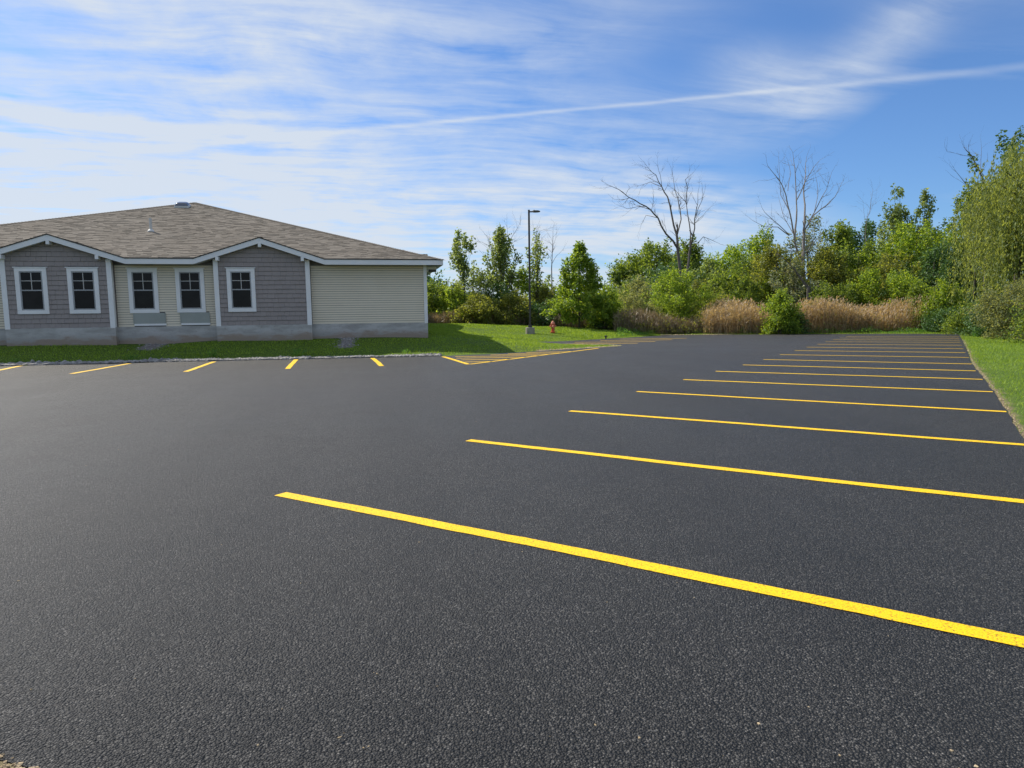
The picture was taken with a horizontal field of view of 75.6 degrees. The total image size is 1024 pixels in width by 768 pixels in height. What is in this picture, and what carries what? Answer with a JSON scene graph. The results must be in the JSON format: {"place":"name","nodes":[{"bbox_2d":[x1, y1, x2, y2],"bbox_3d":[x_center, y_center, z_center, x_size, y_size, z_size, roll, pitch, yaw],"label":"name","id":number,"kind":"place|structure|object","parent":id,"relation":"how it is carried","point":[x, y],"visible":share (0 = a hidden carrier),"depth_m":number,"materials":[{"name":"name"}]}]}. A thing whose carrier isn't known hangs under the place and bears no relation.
{"place":"outdoors","nodes":[
{"label":"outdoors","id":0,"kind":"place"},
{"bbox_2d":[136,337,358,351],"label":"gravel","id":1,"kind":"structure","parent":0,"point":[347,342],"depth_m":27.71,"materials":[{"name":"grey gravel"}]},
{"bbox_2d":[18,378,1003,767],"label":"grit","id":2,"kind":"object","parent":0,"point":[638,736],"visible":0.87,"depth_m":2.38,"materials":[{"name":"gravel"}]},
{"bbox_2d":[0,324,1023,767],"bbox_3d":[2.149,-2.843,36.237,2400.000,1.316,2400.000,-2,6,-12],"label":"ground","id":3,"kind":"structure","parent":0,"point":[250,348],"depth_m":26.35,"materials":[{"name":"green plant"}]},
{"bbox_2d":[0,753,39,767],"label":"soil crumbs","id":4,"kind":"object","parent":3,"relation":"on","point":[17,765],"visible":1,"depth_m":2.25,"materials":[{"name":"beige soil"}]},
{"bbox_2d":[207,349,220,356],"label":"weed","id":5,"kind":"object","parent":3,"relation":"on","point":[212,353],"visible":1,"depth_m":25.18,"materials":[{"name":"green plant"}]},
{"bbox_2d":[0,353,441,365],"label":"gravel","id":6,"kind":"structure","parent":3,"relation":"on","point":[150,359],"depth_m":24.57,"materials":[{"name":"stone"}]},
{"bbox_2d":[0,202,443,345],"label":"house","id":7,"kind":"structure","parent":3,"relation":"on","point":[181,272],"depth_m":28.15,"materials":[{"name":"wood"}]},
{"bbox_2d":[12,267,49,313],"bbox_3d":[-19.121,-3.720,26.283,1.210,1.862,0.102,-2,6,-12],"label":"window","id":8,"kind":"structure","parent":7,"relation":"in","point":[32,297],"depth_m":26.29,"materials":[{"name":"white glass"}]},
{"bbox_2d":[65,267,100,313],"bbox_3d":[-17.315,-3.785,26.681,1.210,1.862,0.102,-2,6,-12],"label":"window","id":9,"kind":"structure","parent":7,"relation":"in","point":[83,282],"depth_m":26.69,"materials":[{"name":"white glass"}]},
{"bbox_2d":[126,268,159,312],"bbox_3d":[-15.321,-3.888,27.427,1.210,1.862,0.102,-2,6,-12],"label":"window","id":10,"kind":"structure","parent":7,"relation":"in","point":[142,282],"depth_m":27.44,"materials":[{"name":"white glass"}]},
{"bbox_2d":[173,268,205,312],"bbox_3d":[-13.555,-3.952,27.816,1.210,1.862,0.102,-2,6,-12],"label":"window","id":11,"kind":"structure","parent":7,"relation":"in","point":[190,287],"depth_m":27.82,"materials":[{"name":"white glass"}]},
{"bbox_2d":[225,267,256,311],"bbox_3d":[-11.470,-3.996,27.971,1.210,1.862,0.102,-2,6,-12],"label":"window","id":12,"kind":"structure","parent":7,"relation":"in","point":[241,291],"depth_m":27.98,"materials":[{"name":"white glass"}]},
{"bbox_2d":[292,348,306,355],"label":"weed","id":13,"kind":"object","parent":3,"relation":"on","point":[298,351],"visible":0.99,"depth_m":25.65,"materials":[{"name":"green plant"}]},
{"bbox_2d":[0,323,665,365],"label":"grass","id":14,"kind":"structure","parent":3,"relation":"on","point":[439,329],"depth_m":28.40,"materials":[{"name":"green plant"}]},
{"bbox_2d":[427,269,449,298],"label":"broadleaf tree","id":15,"kind":"object","parent":3,"relation":"on","point":[436,282],"visible":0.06,"depth_m":89.95,"materials":[{"name":"green plant"}]},
{"bbox_2d":[427,278,451,317],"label":"shrub","id":16,"kind":"object","parent":3,"relation":"on","point":[431,300],"visible":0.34,"depth_m":54.37,"materials":[{"name":"green plant"}]},
{"bbox_2d":[431,285,475,323],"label":"shrub","id":17,"kind":"object","parent":3,"relation":"on","point":[450,298],"visible":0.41,"depth_m":53.53,"materials":[{"name":"green plant"}]},
{"bbox_2d":[448,227,476,295],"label":"slender tree","id":18,"kind":"object","parent":3,"relation":"on","point":[461,262],"visible":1,"depth_m":54.24,"materials":[{"name":"green plant"}]},
{"bbox_2d":[444,260,509,304],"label":"slender tree","id":19,"kind":"object","parent":3,"relation":"on","point":[474,282],"visible":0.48,"depth_m":55.29,"materials":[{"name":"green plant"}]},
{"bbox_2d":[445,291,518,324],"bbox_3d":[-2.603,-5.723,51.846,4.905,3.190,4.550,-3,6,-25],"label":"shrub","id":20,"kind":"object","parent":3,"relation":"on","point":[481,308],"visible":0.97,"depth_m":51.31,"materials":[{"name":"green plant"}]},
{"bbox_2d":[483,280,517,324],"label":"shrub","id":21,"kind":"object","parent":3,"relation":"on","point":[493,290],"visible":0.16,"depth_m":54.78,"materials":[{"name":"green plant"}]},
{"bbox_2d":[475,211,525,296],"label":"bare tree","id":22,"kind":"object","parent":3,"relation":"on","point":[491,246],"visible":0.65,"depth_m":57.46,"materials":[{"name":"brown wood"}]},
{"bbox_2d":[482,222,523,298],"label":"slender tree","id":23,"kind":"object","parent":3,"relation":"on","point":[503,250],"visible":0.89,"depth_m":56.01,"materials":[{"name":"green plant"}]},
{"bbox_2d":[0,334,1023,767],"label":"parking lot","id":24,"kind":"structure","parent":3,"relation":"on","point":[484,560],"depth_m":4.09,"materials":[{"name":"black asphalt"}]},
{"bbox_2d":[491,262,538,304],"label":"slender tree","id":25,"kind":"object","parent":3,"relation":"on","point":[520,282],"visible":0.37,"depth_m":57.24,"materials":[{"name":"green plant"}]},
{"bbox_2d":[492,288,543,325],"bbox_3d":[0.517,-5.879,52.505,4.504,3.454,4.126,-2,6,-12],"label":"shrub","id":26,"kind":"object","parent":3,"relation":"on","point":[513,305],"visible":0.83,"depth_m":51.91,"materials":[{"name":"green plant"}]},
{"bbox_2d":[428,307,613,329],"bbox_3d":[0.776,-5.378,54.245,16.638,2.415,5.769,-1,6,0],"label":"brush","id":27,"kind":"object","parent":3,"relation":"on","point":[432,318],"visible":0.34,"depth_m":52.06,"materials":[{"name":"plant"}]},
{"bbox_2d":[526,210,539,333],"bbox_3d":[1.383,-7.226,43.948,1.047,8.564,0.610,-2,6,-12],"label":"lamp post","id":28,"kind":"object","parent":3,"relation":"on","point":[530,329],"visible":0.92,"depth_m":43.88,"materials":[{"name":"metal"}]},
{"bbox_2d":[523,228,551,301],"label":"slender tree","id":29,"kind":"object","parent":3,"relation":"on","point":[536,265],"visible":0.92,"depth_m":57.40,"materials":[{"name":"green plant"}]},
{"bbox_2d":[517,300,565,326],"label":"shrub","id":30,"kind":"object","parent":3,"relation":"on","point":[535,306],"visible":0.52,"depth_m":51.99,"materials":[{"name":"green plant"}]},
{"bbox_2d":[524,278,562,302],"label":"broadleaf tree","id":31,"kind":"object","parent":3,"relation":"on","point":[546,284],"visible":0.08,"depth_m":90.32,"materials":[{"name":"green plant"}]},
{"bbox_2d":[530,222,557,272],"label":"bare tree","id":32,"kind":"object","parent":3,"relation":"on","point":[541,238],"visible":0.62,"depth_m":59.01,"materials":[{"name":"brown wood"}]},
{"bbox_2d":[526,283,562,313],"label":"shrub","id":33,"kind":"object","parent":3,"relation":"on","point":[545,291],"visible":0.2,"depth_m":57.42,"materials":[{"name":"green plant"}]},
{"bbox_2d":[550,320,555,332],"bbox_3d":[2.735,-3.788,44.247,0.412,0.952,0.416,4,8,41],"label":"fire hydrant","id":34,"kind":"object","parent":3,"relation":"on","point":[552,325],"visible":0.98,"depth_m":44.18,"materials":[{"name":"red metal"}]},
{"bbox_2d":[540,226,571,304],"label":"bare tree","id":35,"kind":"object","parent":3,"relation":"on","point":[550,258],"visible":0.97,"depth_m":57.98,"materials":[{"name":"grey wood"}]},
{"bbox_2d":[540,240,616,327],"bbox_3d":[5.025,-7.445,49.870,5.936,6.771,4.615,-2,6,-12],"label":"maple tree","id":36,"kind":"object","parent":3,"relation":"on","point":[583,263],"visible":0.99,"depth_m":49.23,"materials":[{"name":"green plant"}]},
{"bbox_2d":[536,344,621,350],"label":"soil crumbs","id":37,"kind":"object","parent":3,"relation":"on","point":[581,348],"visible":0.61,"depth_m":30.60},
{"bbox_2d":[576,278,612,312],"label":"broadleaf tree","id":38,"kind":"object","parent":3,"relation":"on","point":[599,289],"depth_m":86.72,"materials":[{"name":"green plant"}]},
{"bbox_2d":[580,312,619,329],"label":"shrub","id":39,"kind":"object","parent":3,"relation":"on","point":[600,324],"visible":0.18,"depth_m":51.22,"materials":[{"name":"green plant"}]},
{"bbox_2d":[584,283,625,329],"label":"shrub","id":40,"kind":"object","parent":3,"relation":"on","point":[612,295],"visible":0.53,"depth_m":50.49,"materials":[{"name":"green plant"}]},
{"bbox_2d":[595,256,649,299],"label":"broadleaf tree","id":41,"kind":"object","parent":3,"relation":"on","point":[620,276],"visible":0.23,"depth_m":75.13,"materials":[{"name":"green plant"}]},
{"bbox_2d":[607,273,669,311],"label":"broadleaf tree","id":42,"kind":"object","parent":3,"relation":"on","point":[639,290],"visible":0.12,"depth_m":61.15,"materials":[{"name":"green plant"}]},
{"bbox_2d":[619,286,662,318],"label":"shrub","id":43,"kind":"object","parent":3,"relation":"on","point":[636,304],"visible":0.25,"depth_m":52.50,"materials":[{"name":"green plant"}]},
{"bbox_2d":[604,237,710,281],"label":"broadleaf tree","id":44,"kind":"object","parent":3,"relation":"on","point":[646,255],"visible":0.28,"depth_m":75.91,"materials":[{"name":"green plant"}]},
{"bbox_2d":[589,153,725,305],"bbox_3d":[12.811,-12.988,59.998,13.523,16.676,8.970,-2,6,-12],"label":"dead tree","id":45,"kind":"object","parent":3,"relation":"on","point":[676,244],"visible":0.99,"depth_m":59.91,"materials":[{"name":"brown wood"}]},
{"bbox_2d":[612,305,717,334],"bbox_3d":[12.454,-5.063,52.260,10.096,2.316,7.719,-1,6,0],"label":"brush","id":46,"kind":"object","parent":3,"relation":"on","point":[640,315],"visible":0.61,"depth_m":49.17,"materials":[{"name":"green plant"}]},
{"bbox_2d":[631,258,713,317],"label":"broadleaf tree","id":47,"kind":"object","parent":3,"relation":"on","point":[661,268],"visible":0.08,"depth_m":65.00,"materials":[{"name":"green plant"}]},
{"bbox_2d":[642,266,720,320],"bbox_3d":[12.939,-6.703,52.626,6.332,5.455,5.309,-4,7,-30],"label":"shrub","id":48,"kind":"object","parent":3,"relation":"on","point":[670,299],"visible":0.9,"depth_m":52.09,"materials":[{"name":"green plant"}]},
{"bbox_2d":[661,334,731,334],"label":"soil crumbs","id":49,"kind":"object","parent":3,"relation":"on","point":[701,334],"visible":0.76,"depth_m":47.68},
{"bbox_2d":[673,277,720,316],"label":"shrub","id":50,"kind":"object","parent":3,"relation":"on","point":[697,283],"visible":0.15,"depth_m":58.55,"materials":[{"name":"green plant"}]},
{"bbox_2d":[669,234,725,283],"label":"broadleaf tree","id":51,"kind":"object","parent":3,"relation":"on","point":[695,256],"visible":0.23,"depth_m":72.42,"materials":[{"name":"green plant"}]},
{"bbox_2d":[689,257,728,298],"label":"broadleaf tree","id":52,"kind":"object","parent":3,"relation":"on","point":[711,267],"visible":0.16,"depth_m":66.96,"materials":[{"name":"green plant"}]},
{"bbox_2d":[695,291,730,315],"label":"shrub","id":53,"kind":"object","parent":3,"relation":"on","point":[719,298],"visible":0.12,"depth_m":54.41,"materials":[{"name":"green plant"}]},
{"bbox_2d":[701,239,751,286],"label":"broadleaf tree","id":54,"kind":"object","parent":3,"relation":"on","point":[733,252],"visible":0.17,"depth_m":82.04,"materials":[{"name":"green plant"}]},
{"bbox_2d":[705,254,762,302],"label":"broadleaf tree","id":55,"kind":"object","parent":3,"relation":"on","point":[745,267],"visible":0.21,"depth_m":63.58,"materials":[{"name":"green plant"}]},
{"bbox_2d":[532,326,951,338],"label":"grass","id":56,"kind":"structure","parent":3,"relation":"on","point":[564,329],"depth_m":45.97,"materials":[{"name":"green plant"}]},
{"bbox_2d":[729,274,764,307],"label":"shrub","id":57,"kind":"object","parent":3,"relation":"on","point":[745,293],"visible":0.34,"depth_m":57.42,"materials":[{"name":"green plant"}]},
{"bbox_2d":[740,223,787,297],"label":"broadleaf tree","id":58,"kind":"object","parent":3,"relation":"on","point":[755,244],"visible":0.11,"depth_m":70.63,"materials":[{"name":"green plant"}]},
{"bbox_2d":[750,267,786,303],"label":"shrub","id":59,"kind":"object","parent":3,"relation":"on","point":[768,285],"visible":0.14,"depth_m":58.70,"materials":[{"name":"green plant"}]},
{"bbox_2d":[737,238,807,308],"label":"broadleaf tree","id":60,"kind":"object","parent":3,"relation":"on","point":[769,260],"visible":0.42,"depth_m":58.99,"materials":[{"name":"green plant"}]},
{"bbox_2d":[755,287,805,334],"bbox_3d":[19.046,-4.981,46.507,3.602,3.815,3.066,-2,6,-12],"label":"shrub","id":61,"kind":"object","parent":3,"relation":"on","point":[778,306],"visible":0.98,"depth_m":46.08,"materials":[{"name":"green plant"}]},
{"bbox_2d":[617,327,948,335],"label":"weeds","id":62,"kind":"object","parent":3,"relation":"on","point":[629,332],"visible":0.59,"depth_m":46.34,"materials":[{"name":"green plant"}]},
{"bbox_2d":[775,246,809,301],"bbox_3d":[22.230,-7.897,54.365,4.291,7.443,2.455,-4,7,-32],"label":"dead limb","id":63,"kind":"object","parent":3,"relation":"on","point":[807,286],"visible":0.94,"depth_m":54.45,"materials":[{"name":"grey wood"}]},
{"bbox_2d":[772,307,816,333],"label":"shrub","id":64,"kind":"object","parent":3,"relation":"on","point":[804,324],"visible":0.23,"depth_m":46.57,"materials":[{"name":"green plant"}]},
{"bbox_2d":[614,266,978,317],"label":"undergrowth","id":65,"kind":"object","parent":3,"relation":"on","point":[720,292],"visible":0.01,"depth_m":58.07,"materials":[{"name":"green plant"}]},
{"bbox_2d":[768,257,829,304],"bbox_3d":[23.960,-7.633,56.387,4.250,6.349,4.438,-6,8,-39],"label":"shrub","id":66,"kind":"object","parent":3,"relation":"on","point":[792,277],"visible":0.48,"depth_m":56.34,"materials":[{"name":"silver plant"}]},
{"bbox_2d":[747,144,852,280],"bbox_3d":[26.229,-13.959,61.736,9.527,17.893,5.024,-1,6,-5],"label":"dead tree","id":67,"kind":"object","parent":3,"relation":"on","point":[803,233],"visible":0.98,"depth_m":60.99,"materials":[{"name":"grey wood"}]},
{"bbox_2d":[778,213,827,280],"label":"broadleaf tree","id":68,"kind":"object","parent":3,"relation":"on","point":[807,235],"visible":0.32,"depth_m":69.09,"materials":[{"name":"green plant"}]},
{"bbox_2d":[700,308,915,333],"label":"undergrowth","id":69,"kind":"object","parent":3,"relation":"on","point":[829,324],"visible":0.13,"depth_m":46.93,"materials":[{"name":"green plant"}]},
{"bbox_2d":[699,297,926,333],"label":"reeds","id":70,"kind":"object","parent":3,"relation":"on","point":[731,325],"visible":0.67,"depth_m":47.52,"materials":[{"name":"brown plant"}]},
{"bbox_2d":[699,292,930,325],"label":"reed plumes","id":71,"kind":"object","parent":70,"relation":"attached to","point":[803,303],"visible":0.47,"depth_m":48.18,"materials":[{"name":"beige plant"}]},
{"bbox_2d":[802,280,847,307],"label":"shrub","id":72,"kind":"object","parent":3,"relation":"on","point":[823,293],"visible":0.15,"depth_m":53.34,"materials":[{"name":"green plant"}]},
{"bbox_2d":[801,241,855,299],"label":"broadleaf tree","id":73,"kind":"object","parent":3,"relation":"on","point":[836,274],"visible":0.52,"depth_m":58.99,"materials":[{"name":"green plant"}]},
{"bbox_2d":[817,218,859,285],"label":"broadleaf tree","id":74,"kind":"object","parent":3,"relation":"on","point":[841,232],"visible":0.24,"depth_m":66.56,"materials":[{"name":"green plant"}]},
{"bbox_2d":[830,281,866,308],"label":"shrub","id":75,"kind":"object","parent":3,"relation":"on","point":[850,294],"visible":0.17,"depth_m":53.25,"materials":[{"name":"green plant"}]},
{"bbox_2d":[819,237,892,299],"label":"broadleaf tree","id":76,"kind":"object","parent":3,"relation":"on","point":[851,263],"visible":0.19,"depth_m":60.92,"materials":[{"name":"green plant"}]},
{"bbox_2d":[839,218,884,280],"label":"broadleaf tree","id":77,"kind":"object","parent":3,"relation":"on","point":[870,229],"visible":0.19,"depth_m":86.67,"materials":[{"name":"green plant"}]},
{"bbox_2d":[842,263,888,309],"bbox_3d":[28.936,-6.808,53.466,3.594,5.843,3.551,5,8,45],"label":"shrub","id":78,"kind":"object","parent":3,"relation":"on","point":[868,279],"visible":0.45,"depth_m":52.78,"materials":[{"name":"green plant"}]},
{"bbox_2d":[855,183,880,241],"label":"bare tree","id":79,"kind":"object","parent":3,"relation":"on","point":[867,212],"visible":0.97,"depth_m":66.00,"materials":[{"name":"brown wood"}]},
{"bbox_2d":[852,183,918,273],"bbox_3d":[37.364,-12.238,63.059,6.880,13.705,5.632,-2,6,-12],"label":"broadleaf tree","id":80,"kind":"object","parent":3,"relation":"on","point":[897,212],"visible":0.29,"depth_m":62.53,"materials":[{"name":"green plant"}]},
{"bbox_2d":[853,248,926,302],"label":"broadleaf tree","id":81,"kind":"object","parent":3,"relation":"on","point":[886,262],"visible":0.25,"depth_m":55.63,"materials":[{"name":"green plant"}]},
{"bbox_2d":[883,267,924,306],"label":"shrub","id":82,"kind":"object","parent":3,"relation":"on","point":[895,280],"visible":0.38,"depth_m":51.16,"materials":[{"name":"green plant"}]},
{"bbox_2d":[853,217,971,302],"bbox_3d":[36.406,-9.684,59.246,10.890,10.591,9.821,-2,6,-12],"label":"broadleaf tree","id":83,"kind":"object","parent":3,"relation":"on","point":[903,238],"visible":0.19,"depth_m":58.11,"materials":[{"name":"green plant"}]},
{"bbox_2d":[897,279,942,325],"bbox_3d":[30.527,-5.574,48.575,4.233,4.253,4.807,-2,6,-12],"label":"shrub","id":84,"kind":"object","parent":3,"relation":"on","point":[914,290],"visible":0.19,"depth_m":48.48,"materials":[{"name":"green plant"}]},
{"bbox_2d":[909,188,940,262],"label":"broadleaf tree","id":85,"kind":"object","parent":3,"relation":"on","point":[927,211],"visible":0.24,"depth_m":61.75,"materials":[{"name":"green plant"}]},
{"bbox_2d":[878,236,981,309],"bbox_3d":[34.473,-7.768,54.683,8.034,8.767,6.951,-2,6,-12],"label":"broadleaf tree","id":86,"kind":"object","parent":3,"relation":"on","point":[929,264],"visible":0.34,"depth_m":53.87,"materials":[{"name":"green plant"}]},
{"bbox_2d":[915,303,960,332],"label":"shrub","id":87,"kind":"object","parent":3,"relation":"on","point":[930,325],"visible":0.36,"depth_m":44.91,"materials":[{"name":"green plant"}]},
{"bbox_2d":[908,276,970,328],"bbox_3d":[31.022,-5.300,46.612,4.952,4.604,3.935,-2,6,-12],"label":"shrub","id":88,"kind":"object","parent":3,"relation":"on","point":[945,288],"visible":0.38,"depth_m":46.67,"materials":[{"name":"green plant"}]},
{"bbox_2d":[913,217,982,298],"bbox_3d":[41.061,-9.956,61.656,8.426,11.012,8.271,-2,6,-12],"label":"broadleaf tree","id":89,"kind":"object","parent":3,"relation":"on","point":[944,222],"visible":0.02,"depth_m":60.29,"materials":[{"name":"green plant"}]},
{"bbox_2d":[934,299,974,333],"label":"shrub","id":90,"kind":"object","parent":3,"relation":"on","point":[952,324],"visible":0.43,"depth_m":42.00,"materials":[{"name":"green plant"}]},
{"bbox_2d":[945,131,995,293],"bbox_3d":[31.692,-10.957,46.312,6.196,14.916,2.495,-4,7,-32],"label":"bare branch tree","id":91,"kind":"object","parent":3,"relation":"on","point":[980,173],"visible":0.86,"depth_m":45.99,"materials":[{"name":"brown wood"}]},
{"bbox_2d":[951,176,993,300],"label":"broadleaf tree","id":92,"kind":"object","parent":3,"relation":"on","point":[960,211],"visible":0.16,"depth_m":45.70,"materials":[{"name":"green plant"}]},
{"bbox_2d":[930,131,1023,312],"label":"willow tree","id":93,"kind":"object","parent":3,"relation":"on","point":[999,214],"visible":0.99,"depth_m":39.19,"materials":[{"name":"green plant"}]},
{"bbox_2d":[947,303,1022,336],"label":"shrub","id":94,"kind":"object","parent":3,"relation":"on","point":[969,324],"visible":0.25,"depth_m":37.87,"materials":[{"name":"green plant"}]},
{"bbox_2d":[954,238,1023,307],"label":"broadleaf tree","id":95,"kind":"object","parent":3,"relation":"on","point":[978,268],"visible":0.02,"depth_m":57.60,"materials":[{"name":"green plant"}]},
{"bbox_2d":[960,334,1023,433],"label":"grass","id":96,"kind":"structure","parent":3,"relation":"on","point":[992,347],"depth_m":21.09,"materials":[{"name":"green plant"}]},
{"bbox_2d":[961,277,1023,339],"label":"shrub","id":97,"kind":"object","parent":3,"relation":"on","point":[997,321],"visible":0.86,"depth_m":33.99,"materials":[{"name":"green plant"}]},
{"bbox_2d":[963,284,1023,331],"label":"undergrowth","id":98,"kind":"object","parent":3,"relation":"on","point":[982,297],"visible":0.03,"depth_m":42.23,"materials":[{"name":"green plant"}]},
{"bbox_2d":[970,326,1016,336],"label":"weeds","id":99,"kind":"object","parent":3,"relation":"on","point":[974,334],"visible":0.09,"depth_m":37.62,"materials":[{"name":"green plant"}]},
{"bbox_2d":[964,125,1023,312],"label":"broadleaf tree","id":100,"kind":"object","parent":3,"relation":"on","point":[1018,274],"visible":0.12,"depth_m":46.41,"materials":[{"name":"green plant"}]},
{"bbox_2d":[964,342,1023,435],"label":"soil crumbs","id":101,"kind":"object","parent":3,"relation":"on","point":[994,389],"visible":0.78,"depth_m":11.39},
{"bbox_2d":[976,274,1023,303],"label":"broadleaf tree","id":102,"kind":"object","parent":3,"relation":"on","point":[1000,286],"visible":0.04,"depth_m":55.69,"materials":[{"name":"green plant"}]},
{"bbox_2d":[987,297,1023,342],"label":"shrub","id":103,"kind":"object","parent":3,"relation":"on","point":[1021,325],"visible":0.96,"depth_m":30.34,"materials":[{"name":"green plant"}]},
{"bbox_2d":[0,0,1023,301],"label":"sky","id":104,"kind":"structure","parent":0,"point":[398,124],"materials":[{"name":"blue"}]}
]}

